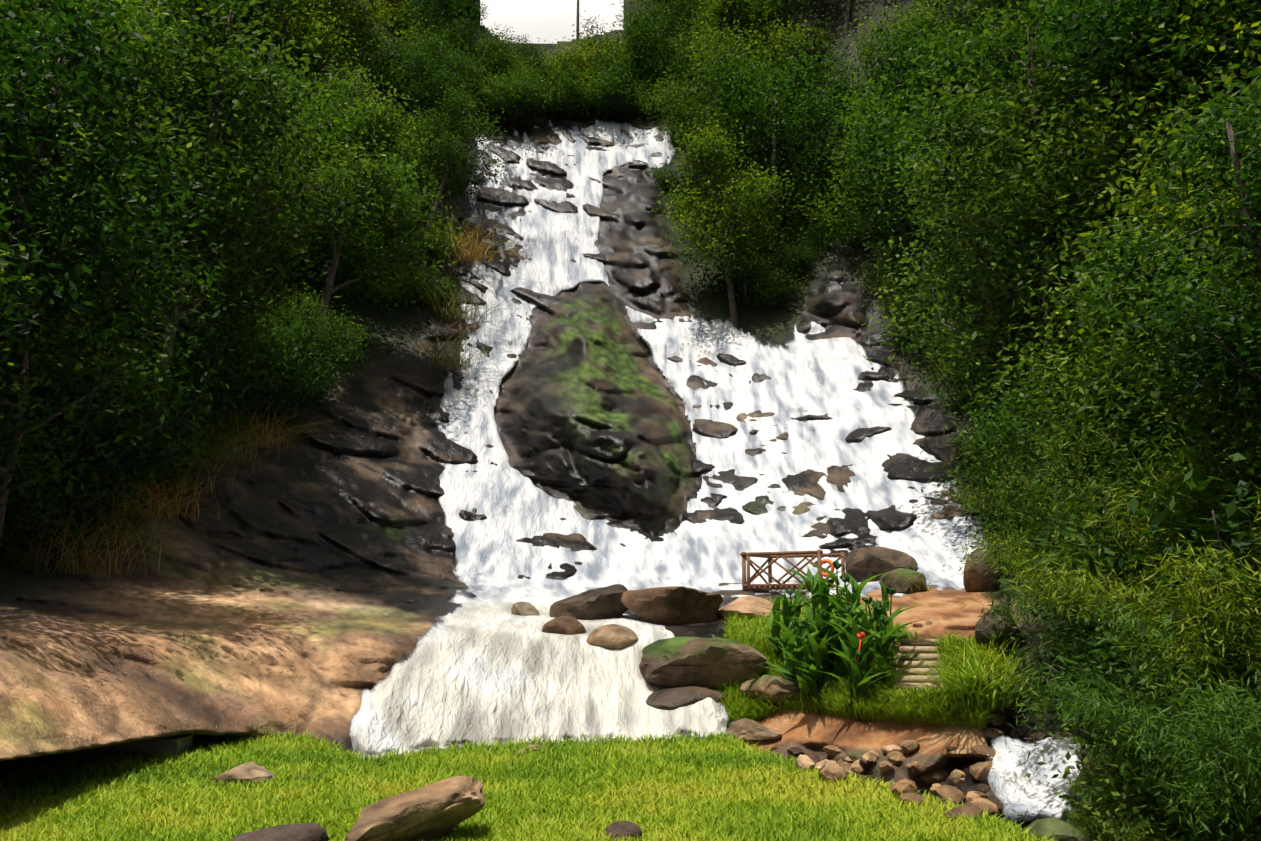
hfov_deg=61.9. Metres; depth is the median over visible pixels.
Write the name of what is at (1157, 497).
bamboo shrub
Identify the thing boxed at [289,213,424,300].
forest bush
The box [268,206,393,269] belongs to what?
forest bush
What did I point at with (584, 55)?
ridge bush
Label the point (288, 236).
forest bush
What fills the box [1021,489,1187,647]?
forest bush
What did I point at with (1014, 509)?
forest bush
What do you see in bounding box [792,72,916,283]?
forest tree
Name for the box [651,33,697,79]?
ridge bush
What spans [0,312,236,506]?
forest bush
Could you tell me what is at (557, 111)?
ridge bush
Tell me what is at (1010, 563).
bamboo shrub
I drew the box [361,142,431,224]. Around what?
forest bush
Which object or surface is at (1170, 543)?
bamboo shrub
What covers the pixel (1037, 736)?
stream stone
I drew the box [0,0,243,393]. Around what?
forest tree
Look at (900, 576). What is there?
mossy platform rock
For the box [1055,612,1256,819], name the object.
forest bush
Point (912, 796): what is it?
rock pile
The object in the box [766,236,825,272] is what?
forest bush
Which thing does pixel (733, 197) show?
forest tree
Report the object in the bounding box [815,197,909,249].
forest bush
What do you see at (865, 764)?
rock pile
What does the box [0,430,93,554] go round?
forest bush
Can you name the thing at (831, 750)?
rock pile
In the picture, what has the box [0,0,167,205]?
forest tree
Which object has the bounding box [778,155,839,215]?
forest bush
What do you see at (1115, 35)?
forest tree
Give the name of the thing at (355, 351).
forest bush
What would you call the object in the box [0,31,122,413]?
forest tree
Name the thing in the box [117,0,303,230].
forest tree
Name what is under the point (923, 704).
grass mound
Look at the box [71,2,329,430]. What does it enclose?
forest tree
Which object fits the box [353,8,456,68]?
forest bush
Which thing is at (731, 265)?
forest bush
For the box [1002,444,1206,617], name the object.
forest bush
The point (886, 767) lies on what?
rock pile
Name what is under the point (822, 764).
rock pile
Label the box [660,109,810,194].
forest bush
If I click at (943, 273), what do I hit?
forest tree
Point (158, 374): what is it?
forest bush
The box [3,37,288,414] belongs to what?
forest tree
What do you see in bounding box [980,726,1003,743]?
stream stone
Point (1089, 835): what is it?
bamboo shrub
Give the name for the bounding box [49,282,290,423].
forest bush
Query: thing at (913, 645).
step logs
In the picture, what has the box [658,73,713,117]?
ridge bush
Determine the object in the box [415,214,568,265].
dry grass wall
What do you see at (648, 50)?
ridge bush
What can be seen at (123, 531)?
dry grass
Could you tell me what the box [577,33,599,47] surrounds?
forest bush
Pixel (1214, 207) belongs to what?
forest tree
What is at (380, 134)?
forest tree
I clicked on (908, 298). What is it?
forest bush
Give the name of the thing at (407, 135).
forest bush
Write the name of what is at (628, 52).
ridge bush
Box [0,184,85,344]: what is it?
forest tree
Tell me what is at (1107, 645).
forest bush
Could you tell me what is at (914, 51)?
forest tree
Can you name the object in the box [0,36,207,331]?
forest tree
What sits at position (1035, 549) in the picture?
forest bush
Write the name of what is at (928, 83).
forest tree
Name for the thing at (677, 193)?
forest bush
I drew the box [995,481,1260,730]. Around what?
bamboo shrub
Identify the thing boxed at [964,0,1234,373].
forest tree
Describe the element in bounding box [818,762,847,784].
rock pile
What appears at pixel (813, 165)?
forest bush
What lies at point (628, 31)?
forest bush
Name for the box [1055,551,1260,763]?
forest bush
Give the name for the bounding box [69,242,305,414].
forest bush
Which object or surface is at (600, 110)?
ridge bush
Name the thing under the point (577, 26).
utility pole
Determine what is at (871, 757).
rock pile
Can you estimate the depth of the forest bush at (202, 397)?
23.96 m
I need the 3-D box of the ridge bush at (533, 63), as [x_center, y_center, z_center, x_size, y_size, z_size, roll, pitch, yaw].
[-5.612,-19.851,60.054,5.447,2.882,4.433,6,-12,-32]
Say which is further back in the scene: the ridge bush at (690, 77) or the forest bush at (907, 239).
the ridge bush at (690, 77)
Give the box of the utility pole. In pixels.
[576,0,578,38]
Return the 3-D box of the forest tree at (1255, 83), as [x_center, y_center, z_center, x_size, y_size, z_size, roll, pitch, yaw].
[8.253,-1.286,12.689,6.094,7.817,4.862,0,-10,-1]
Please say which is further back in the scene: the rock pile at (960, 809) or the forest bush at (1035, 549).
the forest bush at (1035, 549)
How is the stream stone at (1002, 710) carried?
on the terrain at (326, 608)
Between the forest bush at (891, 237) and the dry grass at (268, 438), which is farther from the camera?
the forest bush at (891, 237)
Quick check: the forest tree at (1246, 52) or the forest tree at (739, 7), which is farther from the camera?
the forest tree at (739, 7)
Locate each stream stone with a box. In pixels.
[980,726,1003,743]
[986,711,1007,720]
[987,715,1006,727]
[988,705,1006,713]
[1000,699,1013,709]
[1028,730,1053,742]
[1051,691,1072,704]
[1052,732,1073,739]
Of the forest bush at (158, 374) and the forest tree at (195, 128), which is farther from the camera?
the forest tree at (195, 128)
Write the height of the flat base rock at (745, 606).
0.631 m
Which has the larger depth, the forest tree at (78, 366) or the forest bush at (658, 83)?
the forest bush at (658, 83)
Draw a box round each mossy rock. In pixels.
[639,637,767,690]
[740,675,809,705]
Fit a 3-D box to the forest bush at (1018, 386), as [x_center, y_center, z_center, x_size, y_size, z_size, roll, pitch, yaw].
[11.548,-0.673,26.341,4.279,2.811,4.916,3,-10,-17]
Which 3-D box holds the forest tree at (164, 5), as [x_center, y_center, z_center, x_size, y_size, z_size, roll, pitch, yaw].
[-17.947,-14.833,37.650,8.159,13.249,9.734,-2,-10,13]
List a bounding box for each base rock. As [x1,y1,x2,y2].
[511,601,539,615]
[715,596,781,620]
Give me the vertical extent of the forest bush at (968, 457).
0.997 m
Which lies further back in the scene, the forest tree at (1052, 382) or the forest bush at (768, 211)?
the forest bush at (768, 211)
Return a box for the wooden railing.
[740,549,845,591]
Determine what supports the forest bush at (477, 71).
on the terrain at (326, 608)
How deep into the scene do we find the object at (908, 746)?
13.32 m
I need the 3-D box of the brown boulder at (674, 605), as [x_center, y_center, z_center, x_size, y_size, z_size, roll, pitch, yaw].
[0.630,3.565,19.632,1.809,0.929,1.418,7,-12,-36]
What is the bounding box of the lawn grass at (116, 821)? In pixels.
[0,725,1059,840]
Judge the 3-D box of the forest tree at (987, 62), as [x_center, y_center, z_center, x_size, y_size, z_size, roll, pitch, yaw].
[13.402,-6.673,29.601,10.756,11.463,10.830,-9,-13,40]
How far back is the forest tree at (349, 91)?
40.69 m
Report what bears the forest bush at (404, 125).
on the terrain at (326, 608)
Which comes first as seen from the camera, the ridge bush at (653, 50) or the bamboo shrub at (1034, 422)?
the bamboo shrub at (1034, 422)
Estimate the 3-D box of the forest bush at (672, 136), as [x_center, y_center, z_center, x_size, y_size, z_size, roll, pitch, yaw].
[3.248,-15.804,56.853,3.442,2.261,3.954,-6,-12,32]
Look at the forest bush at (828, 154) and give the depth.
48.53 m
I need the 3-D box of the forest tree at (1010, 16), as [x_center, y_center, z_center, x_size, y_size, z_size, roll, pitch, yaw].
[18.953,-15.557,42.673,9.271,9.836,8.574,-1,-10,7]
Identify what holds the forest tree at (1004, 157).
on the terrain at (326, 608)
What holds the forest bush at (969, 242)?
on the terrain at (326, 608)
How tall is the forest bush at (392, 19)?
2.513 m
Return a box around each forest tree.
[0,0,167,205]
[0,0,192,278]
[0,0,212,357]
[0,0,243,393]
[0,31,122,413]
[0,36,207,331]
[0,109,274,545]
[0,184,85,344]
[0,232,50,390]
[3,4,101,190]
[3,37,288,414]
[23,0,225,323]
[42,0,417,491]
[59,0,255,353]
[70,36,263,271]
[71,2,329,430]
[89,0,256,31]
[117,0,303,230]
[142,96,299,256]
[145,0,277,52]
[155,0,319,83]
[217,0,358,145]
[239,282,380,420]
[240,46,436,222]
[253,0,413,133]
[256,70,464,361]
[389,20,489,187]
[390,81,522,248]
[404,31,473,121]
[623,0,679,20]
[638,15,794,242]
[649,113,804,325]
[665,0,821,75]
[675,0,829,157]
[679,28,876,247]
[694,0,844,107]
[791,0,859,33]
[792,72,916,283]
[816,16,1045,339]
[825,2,1034,285]
[826,0,966,148]
[851,109,1102,447]
[860,0,1163,433]
[862,87,1030,323]
[891,0,965,50]
[894,0,1194,332]
[895,130,1162,441]
[904,79,1213,492]
[918,0,1079,180]
[921,0,1037,110]
[954,196,1260,675]
[962,232,1260,568]
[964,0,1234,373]
[976,0,1077,97]
[990,0,1260,159]
[998,1,1171,166]
[1005,0,1260,378]
[1018,59,1260,467]
[1022,0,1260,293]
[1034,123,1260,481]
[1035,44,1260,453]
[1048,0,1259,310]
[1064,41,1224,372]
[1089,0,1260,249]
[1117,26,1260,444]
[1178,0,1260,352]
[1188,259,1260,440]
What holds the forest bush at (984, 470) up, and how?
on the terrain at (326, 608)
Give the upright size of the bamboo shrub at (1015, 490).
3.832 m
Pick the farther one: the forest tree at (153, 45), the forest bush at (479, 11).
the forest bush at (479, 11)
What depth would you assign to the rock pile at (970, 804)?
8.94 m
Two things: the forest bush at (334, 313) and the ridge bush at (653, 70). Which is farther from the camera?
the ridge bush at (653, 70)
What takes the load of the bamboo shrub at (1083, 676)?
on the terrain at (326, 608)
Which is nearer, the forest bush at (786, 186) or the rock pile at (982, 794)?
the rock pile at (982, 794)
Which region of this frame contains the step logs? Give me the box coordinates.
[893,639,940,691]
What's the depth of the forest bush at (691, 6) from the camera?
64.27 m
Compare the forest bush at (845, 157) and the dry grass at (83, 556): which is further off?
the forest bush at (845, 157)
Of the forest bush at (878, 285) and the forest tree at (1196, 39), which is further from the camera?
the forest bush at (878, 285)
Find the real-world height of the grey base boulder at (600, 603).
0.953 m
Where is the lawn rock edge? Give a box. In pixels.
[523,745,545,750]
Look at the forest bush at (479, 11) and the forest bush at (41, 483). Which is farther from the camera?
the forest bush at (479, 11)
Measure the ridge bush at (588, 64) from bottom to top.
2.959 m
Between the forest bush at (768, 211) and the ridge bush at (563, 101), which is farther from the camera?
the ridge bush at (563, 101)
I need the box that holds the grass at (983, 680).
[860,644,1058,708]
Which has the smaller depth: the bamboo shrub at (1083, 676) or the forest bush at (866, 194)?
the bamboo shrub at (1083, 676)
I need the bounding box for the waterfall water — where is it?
[350,119,1088,822]
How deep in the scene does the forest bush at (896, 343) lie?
36.88 m
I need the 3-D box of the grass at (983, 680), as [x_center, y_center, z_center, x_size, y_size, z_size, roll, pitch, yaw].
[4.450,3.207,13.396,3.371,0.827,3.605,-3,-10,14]
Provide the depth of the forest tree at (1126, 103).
21.00 m
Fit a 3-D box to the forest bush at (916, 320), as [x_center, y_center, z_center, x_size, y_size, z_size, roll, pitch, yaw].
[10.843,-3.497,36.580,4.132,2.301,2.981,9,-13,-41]
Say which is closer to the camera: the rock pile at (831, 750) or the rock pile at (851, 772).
the rock pile at (851, 772)
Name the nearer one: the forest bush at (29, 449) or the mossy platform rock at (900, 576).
the forest bush at (29, 449)
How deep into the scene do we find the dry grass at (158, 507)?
22.00 m
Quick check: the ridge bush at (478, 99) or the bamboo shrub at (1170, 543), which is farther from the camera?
the ridge bush at (478, 99)
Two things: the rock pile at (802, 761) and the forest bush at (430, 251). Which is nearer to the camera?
the rock pile at (802, 761)
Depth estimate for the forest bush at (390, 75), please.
54.02 m
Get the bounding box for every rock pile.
[787,747,804,756]
[795,754,815,772]
[804,752,820,763]
[815,759,832,771]
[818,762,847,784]
[823,745,841,755]
[839,761,851,769]
[844,769,854,777]
[850,759,865,773]
[859,759,871,770]
[862,752,877,762]
[869,749,878,757]
[878,761,893,774]
[881,744,900,754]
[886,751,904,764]
[888,778,917,795]
[897,793,924,806]
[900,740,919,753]
[911,761,925,772]
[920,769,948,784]
[930,783,941,795]
[936,785,963,803]
[944,805,982,822]
[945,746,956,751]
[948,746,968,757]
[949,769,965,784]
[962,791,987,801]
[963,802,979,809]
[966,791,982,802]
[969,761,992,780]
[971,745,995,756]
[971,797,1000,815]
[976,784,989,792]
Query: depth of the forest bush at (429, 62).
56.65 m
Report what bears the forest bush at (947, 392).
on the terrain at (326, 608)
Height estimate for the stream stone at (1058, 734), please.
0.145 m
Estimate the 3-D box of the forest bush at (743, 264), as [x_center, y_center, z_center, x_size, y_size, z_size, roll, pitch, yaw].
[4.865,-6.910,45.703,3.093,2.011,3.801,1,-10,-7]
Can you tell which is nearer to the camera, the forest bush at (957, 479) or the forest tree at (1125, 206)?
the forest tree at (1125, 206)
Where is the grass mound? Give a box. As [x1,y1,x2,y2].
[711,594,1001,728]
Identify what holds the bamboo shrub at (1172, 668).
on the terrain at (326, 608)
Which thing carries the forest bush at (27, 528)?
on the terrain at (326, 608)
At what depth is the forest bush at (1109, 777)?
8.83 m
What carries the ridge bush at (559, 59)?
on the terrain at (326, 608)
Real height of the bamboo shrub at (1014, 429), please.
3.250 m
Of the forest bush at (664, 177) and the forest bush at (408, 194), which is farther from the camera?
the forest bush at (664, 177)
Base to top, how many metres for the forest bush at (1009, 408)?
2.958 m
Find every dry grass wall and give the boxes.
[361,311,564,370]
[384,263,573,325]
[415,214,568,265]
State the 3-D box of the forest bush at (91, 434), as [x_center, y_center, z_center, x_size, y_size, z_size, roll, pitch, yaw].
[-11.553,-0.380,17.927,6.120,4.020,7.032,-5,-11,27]
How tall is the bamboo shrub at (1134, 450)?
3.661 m
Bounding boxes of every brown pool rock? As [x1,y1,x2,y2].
[542,616,585,634]
[586,624,637,648]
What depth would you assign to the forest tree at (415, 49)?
55.32 m
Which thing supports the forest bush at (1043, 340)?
on the terrain at (326, 608)
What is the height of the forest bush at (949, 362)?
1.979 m
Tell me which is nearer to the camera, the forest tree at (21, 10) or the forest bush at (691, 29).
the forest tree at (21, 10)
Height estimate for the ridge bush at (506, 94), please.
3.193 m
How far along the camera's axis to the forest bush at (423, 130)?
52.24 m
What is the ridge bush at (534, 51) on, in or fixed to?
on the terrain at (326, 608)
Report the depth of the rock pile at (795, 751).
14.51 m
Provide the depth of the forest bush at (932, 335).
34.96 m
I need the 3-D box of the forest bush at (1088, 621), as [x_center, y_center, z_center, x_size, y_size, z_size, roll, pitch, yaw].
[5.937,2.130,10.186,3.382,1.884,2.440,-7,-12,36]
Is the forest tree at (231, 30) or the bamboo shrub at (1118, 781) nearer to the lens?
the bamboo shrub at (1118, 781)
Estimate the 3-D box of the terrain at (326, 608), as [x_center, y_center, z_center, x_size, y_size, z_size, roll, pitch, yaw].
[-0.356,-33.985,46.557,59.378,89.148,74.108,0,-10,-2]
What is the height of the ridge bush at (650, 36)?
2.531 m
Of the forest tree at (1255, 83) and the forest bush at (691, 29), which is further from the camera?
the forest bush at (691, 29)
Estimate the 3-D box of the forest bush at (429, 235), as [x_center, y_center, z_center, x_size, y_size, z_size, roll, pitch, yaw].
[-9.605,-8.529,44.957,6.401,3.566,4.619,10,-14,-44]
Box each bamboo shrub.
[941,428,1140,547]
[946,483,1205,633]
[954,397,1067,514]
[960,448,1260,648]
[986,395,1260,619]
[992,429,1259,566]
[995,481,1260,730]
[999,599,1260,840]
[1010,580,1258,739]
[1016,340,1096,410]
[1020,372,1175,471]
[1034,382,1260,493]
[1057,651,1133,707]
[1058,788,1157,840]
[1060,735,1160,828]
[1102,786,1220,840]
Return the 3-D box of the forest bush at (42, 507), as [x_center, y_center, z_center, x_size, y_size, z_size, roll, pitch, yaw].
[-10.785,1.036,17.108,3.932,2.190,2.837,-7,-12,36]
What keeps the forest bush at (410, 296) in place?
on the terrain at (326, 608)
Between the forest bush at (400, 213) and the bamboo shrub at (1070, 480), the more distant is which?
the forest bush at (400, 213)
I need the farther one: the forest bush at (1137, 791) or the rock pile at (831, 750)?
the rock pile at (831, 750)
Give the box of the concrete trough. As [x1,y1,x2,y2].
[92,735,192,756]
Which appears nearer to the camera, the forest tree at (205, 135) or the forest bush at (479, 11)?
the forest tree at (205, 135)
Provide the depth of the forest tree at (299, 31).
44.91 m
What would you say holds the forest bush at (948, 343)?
on the terrain at (326, 608)
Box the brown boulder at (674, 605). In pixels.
[621,586,722,624]
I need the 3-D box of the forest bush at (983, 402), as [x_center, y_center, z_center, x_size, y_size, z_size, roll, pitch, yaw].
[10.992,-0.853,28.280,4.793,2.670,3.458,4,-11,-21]
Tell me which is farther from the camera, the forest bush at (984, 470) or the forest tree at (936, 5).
the forest tree at (936, 5)
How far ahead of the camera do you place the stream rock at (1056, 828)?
7.69 m
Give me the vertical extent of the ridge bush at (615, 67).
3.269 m
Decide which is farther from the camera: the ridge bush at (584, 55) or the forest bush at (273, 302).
the ridge bush at (584, 55)
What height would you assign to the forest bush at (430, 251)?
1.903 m
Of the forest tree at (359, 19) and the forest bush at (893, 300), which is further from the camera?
the forest tree at (359, 19)
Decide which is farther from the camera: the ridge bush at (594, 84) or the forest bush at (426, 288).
the ridge bush at (594, 84)
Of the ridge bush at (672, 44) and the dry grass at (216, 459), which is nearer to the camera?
the dry grass at (216, 459)
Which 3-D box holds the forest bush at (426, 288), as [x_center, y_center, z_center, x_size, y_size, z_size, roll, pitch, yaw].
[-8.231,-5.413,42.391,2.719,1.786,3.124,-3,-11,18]
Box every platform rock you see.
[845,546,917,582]
[879,568,927,593]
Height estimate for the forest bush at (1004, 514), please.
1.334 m
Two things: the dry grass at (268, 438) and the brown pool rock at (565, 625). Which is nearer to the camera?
the brown pool rock at (565, 625)
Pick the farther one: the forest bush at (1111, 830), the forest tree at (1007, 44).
the forest tree at (1007, 44)
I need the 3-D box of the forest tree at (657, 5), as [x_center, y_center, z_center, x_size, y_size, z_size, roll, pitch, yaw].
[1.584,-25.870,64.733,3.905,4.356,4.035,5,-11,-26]
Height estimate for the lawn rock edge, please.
0.104 m
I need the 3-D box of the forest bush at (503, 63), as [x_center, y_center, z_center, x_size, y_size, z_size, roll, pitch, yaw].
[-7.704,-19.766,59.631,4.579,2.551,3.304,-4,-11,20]
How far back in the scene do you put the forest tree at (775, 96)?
47.23 m
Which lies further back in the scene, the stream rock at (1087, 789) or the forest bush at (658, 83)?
the forest bush at (658, 83)
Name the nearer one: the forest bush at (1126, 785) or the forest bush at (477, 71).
the forest bush at (1126, 785)
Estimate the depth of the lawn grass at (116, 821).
9.19 m
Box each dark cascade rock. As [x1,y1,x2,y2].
[645,686,734,709]
[726,718,781,741]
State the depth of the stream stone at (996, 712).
13.25 m
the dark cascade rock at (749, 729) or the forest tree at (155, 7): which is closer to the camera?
the dark cascade rock at (749, 729)
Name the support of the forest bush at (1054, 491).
on the terrain at (326, 608)
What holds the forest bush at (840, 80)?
on the terrain at (326, 608)
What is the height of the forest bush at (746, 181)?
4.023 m
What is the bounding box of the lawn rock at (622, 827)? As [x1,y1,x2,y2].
[606,820,641,840]
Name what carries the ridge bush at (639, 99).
on the terrain at (326, 608)
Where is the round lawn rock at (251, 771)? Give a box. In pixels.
[208,761,275,786]
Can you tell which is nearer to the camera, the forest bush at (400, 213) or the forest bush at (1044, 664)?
the forest bush at (1044, 664)
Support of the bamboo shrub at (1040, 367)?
on the terrain at (326, 608)
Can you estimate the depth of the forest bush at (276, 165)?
43.52 m
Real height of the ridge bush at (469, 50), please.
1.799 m
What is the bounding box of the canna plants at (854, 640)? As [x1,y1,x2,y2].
[749,561,936,721]
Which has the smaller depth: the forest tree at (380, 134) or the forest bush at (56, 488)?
the forest bush at (56, 488)
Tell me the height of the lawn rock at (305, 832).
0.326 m
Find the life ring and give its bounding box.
[822,559,834,576]
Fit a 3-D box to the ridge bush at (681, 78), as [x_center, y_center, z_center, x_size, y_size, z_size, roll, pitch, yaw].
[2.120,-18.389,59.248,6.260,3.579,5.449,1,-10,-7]
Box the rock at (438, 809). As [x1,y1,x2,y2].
[344,776,485,840]
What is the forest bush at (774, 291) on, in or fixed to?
on the terrain at (326, 608)
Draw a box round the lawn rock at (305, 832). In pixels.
[231,823,329,840]
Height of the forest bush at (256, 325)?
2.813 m
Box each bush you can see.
[0,294,195,507]
[0,308,211,479]
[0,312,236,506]
[0,369,91,510]
[0,395,74,537]
[0,421,79,529]
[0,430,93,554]
[0,433,93,543]
[2,405,97,532]
[5,313,209,443]
[37,291,252,461]
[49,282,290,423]
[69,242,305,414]
[76,173,281,321]
[93,292,317,407]
[104,270,221,337]
[179,306,353,408]
[194,118,337,284]
[205,1,325,51]
[211,292,316,372]
[213,252,332,336]
[229,120,317,187]
[230,177,369,278]
[247,232,379,311]
[250,112,457,267]
[257,127,311,180]
[260,324,346,387]
[264,293,367,357]
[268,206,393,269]
[273,66,364,150]
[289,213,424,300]
[304,2,367,25]
[330,22,436,101]
[330,145,436,230]
[330,337,365,361]
[344,131,445,198]
[346,100,427,153]
[350,94,431,161]
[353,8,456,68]
[354,188,479,260]
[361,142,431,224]
[367,0,430,32]
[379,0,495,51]
[381,254,468,306]
[383,122,451,200]
[392,0,483,21]
[394,257,464,304]
[396,223,462,265]
[397,43,460,81]
[407,106,443,154]
[417,55,491,95]
[422,124,479,177]
[430,60,503,118]
[434,214,456,228]
[440,10,527,64]
[442,45,498,90]
[448,36,484,62]
[456,1,491,20]
[461,66,517,120]
[462,63,537,120]
[466,43,517,85]
[469,28,523,85]
[476,60,559,120]
[479,46,528,86]
[485,41,534,90]
[488,29,531,64]
[498,44,567,91]
[504,58,568,118]
[514,35,538,54]
[517,37,587,87]
[520,58,602,118]
[525,78,575,116]
[527,35,598,84]
[541,63,624,113]
[544,31,616,79]
[551,57,650,119]
[553,38,638,83]
[561,35,632,78]
[572,0,682,63]
[572,60,640,117]
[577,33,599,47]
[584,33,656,83]
[588,44,657,113]
[592,30,651,63]
[614,17,684,84]
[616,1,682,35]
[619,70,690,118]
[621,75,666,113]
[623,18,671,57]
[625,51,708,121]
[626,36,678,68]
[635,54,678,88]
[636,70,675,93]
[640,158,708,190]
[646,49,707,87]
[647,0,707,38]
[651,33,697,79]
[653,113,726,144]
[656,32,697,58]
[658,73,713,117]
[659,180,720,213]
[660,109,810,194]
[666,0,712,20]
[668,1,731,75]
[671,211,814,301]
[686,146,821,219]
[692,70,828,149]
[695,3,803,53]
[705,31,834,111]
[712,180,834,253]
[714,243,773,280]
[722,188,792,233]
[725,260,814,309]
[728,64,856,165]
[761,167,813,209]
[762,134,875,223]
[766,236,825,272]
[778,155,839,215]
[784,137,854,189]
[788,53,872,123]
[805,126,892,191]
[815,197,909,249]
[824,133,875,198]
[845,157,1020,242]
[845,241,941,299]
[846,200,930,256]
[858,164,1001,310]
[872,206,945,287]
[874,320,927,349]
[875,275,911,311]
[877,256,967,331]
[880,290,955,348]
[894,286,987,358]
[916,341,977,381]
[919,298,1026,388]
[919,344,1017,415]
[919,414,1073,519]
[925,280,1069,394]
[934,307,1072,440]
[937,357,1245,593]
[941,197,1040,281]
[947,337,1058,431]
[947,420,1074,505]
[955,451,1003,494]
[957,440,1073,540]
[960,434,1002,463]
[960,467,1084,564]
[962,389,1064,494]
[972,382,1029,439]
[974,345,1100,438]
[980,492,1093,576]
[983,432,1260,695]
[984,491,1037,540]
[993,289,1084,354]
[993,568,1260,751]
[1000,529,1046,573]
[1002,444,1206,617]
[1008,435,1139,528]
[1014,628,1260,840]
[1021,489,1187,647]
[1022,585,1120,663]
[1051,555,1187,686]
[1052,746,1260,840]
[1053,571,1242,713]
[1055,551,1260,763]
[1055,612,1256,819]
[1076,625,1117,679]
[1079,673,1159,753]
[1081,762,1187,822]
[1088,672,1241,840]
[1119,770,1227,837]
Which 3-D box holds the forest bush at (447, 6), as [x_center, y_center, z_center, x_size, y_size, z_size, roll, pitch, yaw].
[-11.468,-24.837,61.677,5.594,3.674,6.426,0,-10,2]
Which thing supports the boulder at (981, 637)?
on the terrain at (326, 608)
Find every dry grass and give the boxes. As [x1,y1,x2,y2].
[0,501,293,575]
[36,480,253,547]
[93,466,275,520]
[124,435,283,494]
[169,416,333,474]
[184,413,325,463]
[194,397,371,449]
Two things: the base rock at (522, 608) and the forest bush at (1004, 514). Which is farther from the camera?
the forest bush at (1004, 514)
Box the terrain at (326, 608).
[0,0,1129,840]
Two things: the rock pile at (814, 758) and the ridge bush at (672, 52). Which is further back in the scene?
the ridge bush at (672, 52)
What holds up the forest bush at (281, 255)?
on the terrain at (326, 608)
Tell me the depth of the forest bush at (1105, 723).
10.16 m
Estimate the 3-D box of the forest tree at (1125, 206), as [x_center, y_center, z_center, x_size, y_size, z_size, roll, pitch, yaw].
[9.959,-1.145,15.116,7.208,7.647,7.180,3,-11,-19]
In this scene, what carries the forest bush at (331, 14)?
on the terrain at (326, 608)
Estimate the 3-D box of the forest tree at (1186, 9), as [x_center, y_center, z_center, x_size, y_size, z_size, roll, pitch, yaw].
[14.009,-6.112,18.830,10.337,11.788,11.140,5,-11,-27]
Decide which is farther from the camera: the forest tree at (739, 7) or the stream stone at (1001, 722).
the forest tree at (739, 7)
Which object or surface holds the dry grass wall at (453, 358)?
on the terrain at (326, 608)
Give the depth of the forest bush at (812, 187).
47.28 m
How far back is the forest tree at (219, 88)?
23.61 m
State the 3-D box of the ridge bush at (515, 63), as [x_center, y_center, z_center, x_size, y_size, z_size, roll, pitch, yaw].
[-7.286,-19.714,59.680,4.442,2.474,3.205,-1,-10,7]
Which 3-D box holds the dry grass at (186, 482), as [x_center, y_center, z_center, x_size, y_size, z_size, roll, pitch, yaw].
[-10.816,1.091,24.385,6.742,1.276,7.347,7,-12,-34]
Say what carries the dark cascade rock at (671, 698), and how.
on the terrain at (326, 608)
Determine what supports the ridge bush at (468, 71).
on the terrain at (326, 608)
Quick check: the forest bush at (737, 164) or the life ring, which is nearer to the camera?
the life ring
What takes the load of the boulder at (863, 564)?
on the terrain at (326, 608)
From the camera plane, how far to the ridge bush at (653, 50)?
61.79 m
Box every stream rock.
[1025,817,1089,840]
[1069,761,1116,820]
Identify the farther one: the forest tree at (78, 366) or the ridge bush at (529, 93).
the ridge bush at (529, 93)
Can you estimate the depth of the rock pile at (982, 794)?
11.85 m
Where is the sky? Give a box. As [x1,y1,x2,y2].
[480,0,623,43]
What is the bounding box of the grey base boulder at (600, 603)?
[549,584,627,619]
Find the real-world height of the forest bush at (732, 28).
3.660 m
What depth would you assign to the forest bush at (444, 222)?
47.52 m
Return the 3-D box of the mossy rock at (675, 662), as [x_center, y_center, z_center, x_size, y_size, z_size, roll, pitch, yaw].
[1.162,3.849,16.639,2.046,0.841,1.483,0,-10,-2]
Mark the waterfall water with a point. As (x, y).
(484, 661)

